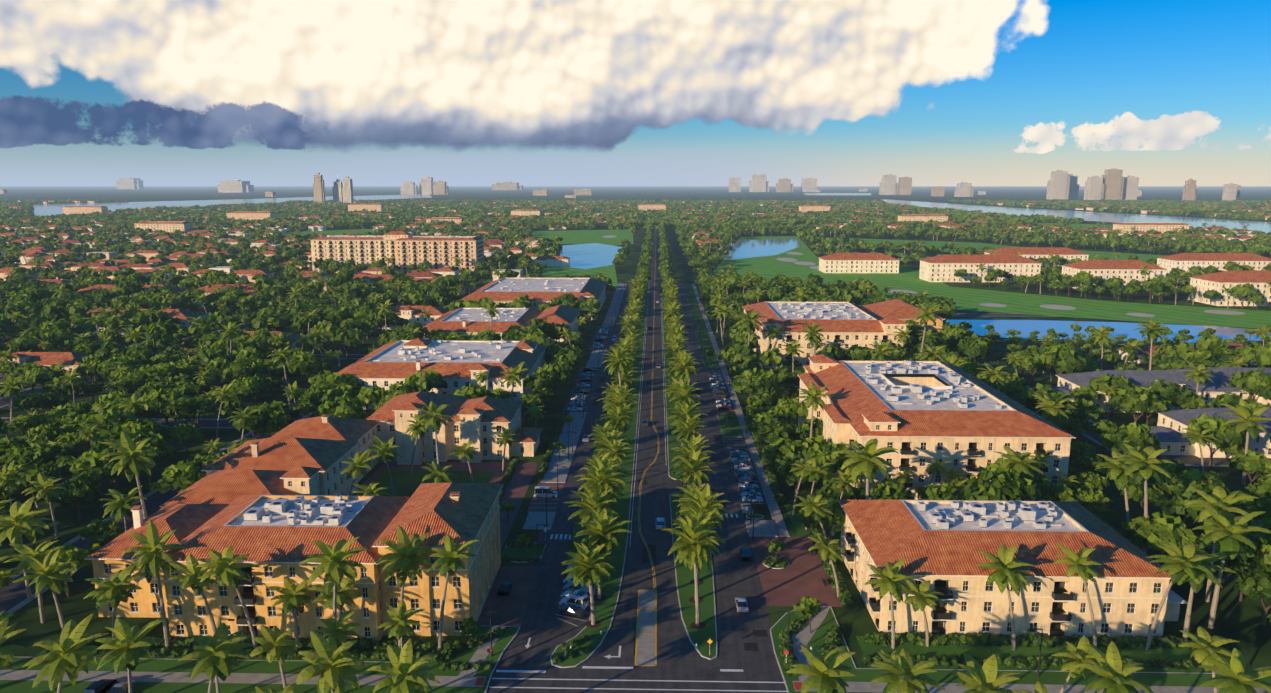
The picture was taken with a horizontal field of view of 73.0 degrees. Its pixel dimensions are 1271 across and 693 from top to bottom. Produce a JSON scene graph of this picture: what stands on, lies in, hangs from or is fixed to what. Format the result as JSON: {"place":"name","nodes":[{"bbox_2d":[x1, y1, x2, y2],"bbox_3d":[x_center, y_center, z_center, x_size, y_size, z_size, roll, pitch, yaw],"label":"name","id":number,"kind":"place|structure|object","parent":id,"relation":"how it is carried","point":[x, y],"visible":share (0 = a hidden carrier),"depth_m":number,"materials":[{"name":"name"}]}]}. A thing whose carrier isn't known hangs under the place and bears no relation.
{"place":"outdoors","nodes":[
{"label":"outdoors","id":0,"kind":"place"},
{"bbox_2d":[0,169,1240,202],"bbox_3d":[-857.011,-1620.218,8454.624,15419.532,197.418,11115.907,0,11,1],"label":"distant high-rise buildings","id":1,"kind":"structure","parent":0,"point":[1112,184],"depth_m":5179.21,"materials":[{"name":"grey concrete"}]},
{"bbox_2d":[0,186,1270,692],"bbox_3d":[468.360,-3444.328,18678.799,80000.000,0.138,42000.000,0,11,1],"label":"ground","id":2,"kind":"structure","parent":0,"point":[648,638],"depth_m":193.03,"materials":[{"name":"plant"}]},
{"bbox_2d":[0,252,464,383],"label":"houses","id":3,"kind":"structure","parent":2,"relation":"on","point":[71,360],"depth_m":423.76,"materials":[{"name":"orange paint"}]},
{"bbox_2d":[84,391,541,642],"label":"building","id":4,"kind":"structure","parent":2,"relation":"on","point":[275,505],"depth_m":142.91,"materials":[{"name":"yellow paint"}]},
{"bbox_2d":[310,231,484,273],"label":"building","id":5,"kind":"structure","parent":2,"relation":"on","point":[404,249],"depth_m":690.09,"materials":[{"name":"yellow paint"}]},
{"bbox_2d":[338,338,546,408],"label":"building","id":6,"kind":"structure","parent":2,"relation":"on","point":[456,364],"depth_m":283.07,"materials":[{"name":"yellow paint"}]},
{"bbox_2d":[423,305,579,344],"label":"building","id":7,"kind":"structure","parent":2,"relation":"on","point":[468,321],"depth_m":388.89,"materials":[{"name":"yellow paint"}]},
{"bbox_2d":[459,277,606,319],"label":"building","id":8,"kind":"structure","parent":2,"relation":"on","point":[537,291],"depth_m":480.08,"materials":[{"name":"yellow paint"}]},
{"bbox_2d":[1,228,1248,284],"bbox_3d":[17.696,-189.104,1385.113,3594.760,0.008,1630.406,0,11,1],"label":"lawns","id":9,"kind":"structure","parent":2,"relation":"on","point":[488,280],"depth_m":802.39,"materials":[{"name":"plant"}]},
{"bbox_2d":[220,276,1042,675],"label":"street furniture","id":10,"kind":"object","parent":2,"relation":"on","point":[564,644],"visible":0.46,"depth_m":172.84,"materials":[{"name":"grey metal"}]},
{"bbox_2d":[0,303,1270,692],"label":"palm trees","id":11,"kind":"object","parent":2,"relation":"on","point":[218,653],"visible":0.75,"depth_m":130.66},
{"bbox_2d":[0,345,1270,624],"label":"trees","id":12,"kind":"object","parent":2,"relation":"on","point":[160,379],"visible":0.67,"depth_m":220.45,"materials":[{"name":"green plant"}]},
{"bbox_2d":[0,252,1270,384],"bbox_3d":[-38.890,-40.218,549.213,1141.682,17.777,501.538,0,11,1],"label":"trees","id":13,"kind":"object","parent":2,"relation":"on","point":[163,331],"visible":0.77,"depth_m":436.10,"materials":[{"name":"green plant"}]},
{"bbox_2d":[0,199,1270,229],"bbox_3d":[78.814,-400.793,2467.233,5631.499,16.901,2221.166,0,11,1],"label":"distant trees","id":14,"kind":"object","parent":2,"relation":"on","point":[670,216],"visible":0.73,"depth_m":1967.13,"materials":[{"name":"green plant"}]},
{"bbox_2d":[0,221,1270,265],"bbox_3d":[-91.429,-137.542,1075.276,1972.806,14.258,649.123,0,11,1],"label":"trees","id":15,"kind":"object","parent":2,"relation":"on","point":[1195,244],"visible":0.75,"depth_m":1023.83,"materials":[{"name":"green plant"}]},
{"bbox_2d":[0,200,1270,283],"bbox_3d":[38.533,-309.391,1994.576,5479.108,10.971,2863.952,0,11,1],"label":"houses","id":16,"kind":"structure","parent":2,"relation":"on","point":[149,267],"depth_m":962.42,"materials":[{"name":"orange paint"}]},
{"bbox_2d":[0,267,1270,360],"bbox_3d":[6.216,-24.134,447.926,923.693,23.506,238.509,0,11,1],"label":"trees","id":17,"kind":"object","parent":2,"relation":"on","point":[723,313],"visible":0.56,"depth_m":431.58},
{"bbox_2d":[0,219,1270,294],"bbox_3d":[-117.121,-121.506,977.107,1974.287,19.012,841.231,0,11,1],"label":"trees","id":18,"kind":"object","parent":2,"relation":"on","point":[38,260],"visible":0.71,"depth_m":938.09,"materials":[{"name":"green plant"}]},
{"bbox_2d":[46,410,1230,676],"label":"hedges","id":19,"kind":"object","parent":2,"relation":"on","point":[830,638],"visible":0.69,"depth_m":133.33,"materials":[{"name":"green plant"}]},
{"bbox_2d":[560,337,729,625],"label":"palm trees","id":20,"kind":"object","parent":2,"relation":"on","point":[697,511],"visible":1,"depth_m":163.07,"materials":[{"name":"green"}]},
{"bbox_2d":[586,429,705,628],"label":"median mulch","id":21,"kind":"object","parent":2,"relation":"on","point":[692,624],"visible":0.17,"depth_m":147.36,"materials":[{"name":"soil"}]},
{"bbox_2d":[613,275,687,364],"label":"palm trees","id":22,"kind":"object","parent":2,"relation":"on","point":[671,315],"visible":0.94,"depth_m":376.63,"materials":[{"name":"green"}]},
{"bbox_2d":[83,264,1243,692],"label":"cars","id":23,"kind":"object","parent":2,"relation":"on","point":[573,602],"visible":0.79,"depth_m":195.99,"materials":[{"name":"white paint"}]},
{"bbox_2d":[62,204,1270,305],"bbox_3d":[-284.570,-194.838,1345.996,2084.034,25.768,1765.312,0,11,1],"label":"buildings","id":24,"kind":"structure","parent":2,"relation":"on","point":[942,268],"depth_m":687.68,"materials":[{"name":"yellow paint"}]},
{"bbox_2d":[458,321,1270,645],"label":"trees","id":25,"kind":"object","parent":2,"relation":"on","point":[806,607],"visible":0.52,"depth_m":351.82,"materials":[{"name":"green plant"}]},
{"bbox_2d":[797,354,1075,500],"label":"building","id":26,"kind":"structure","parent":2,"relation":"on","point":[919,415],"depth_m":197.17,"materials":[{"name":"yellow paint"}]},
{"bbox_2d":[838,499,1187,638],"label":"building","id":27,"kind":"structure","parent":2,"relation":"on","point":[939,544],"depth_m":136.18,"materials":[{"name":"yellow paint"}]},
{"bbox_2d":[1025,343,1270,457],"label":"buildings","id":28,"kind":"structure","parent":2,"relation":"on","point":[1168,430],"depth_m":268.55,"materials":[{"name":"grey paint"}]},
{"bbox_2d":[0,0,1270,185],"label":"sky","id":29,"kind":"structure","parent":0,"point":[93,92],"materials":[{"name":"blue"}]},
{"bbox_2d":[742,299,944,367],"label":"building","id":30,"kind":"structure","parent":0,"point":[848,325],"depth_m":338.15,"materials":[{"name":"yellow paint"}]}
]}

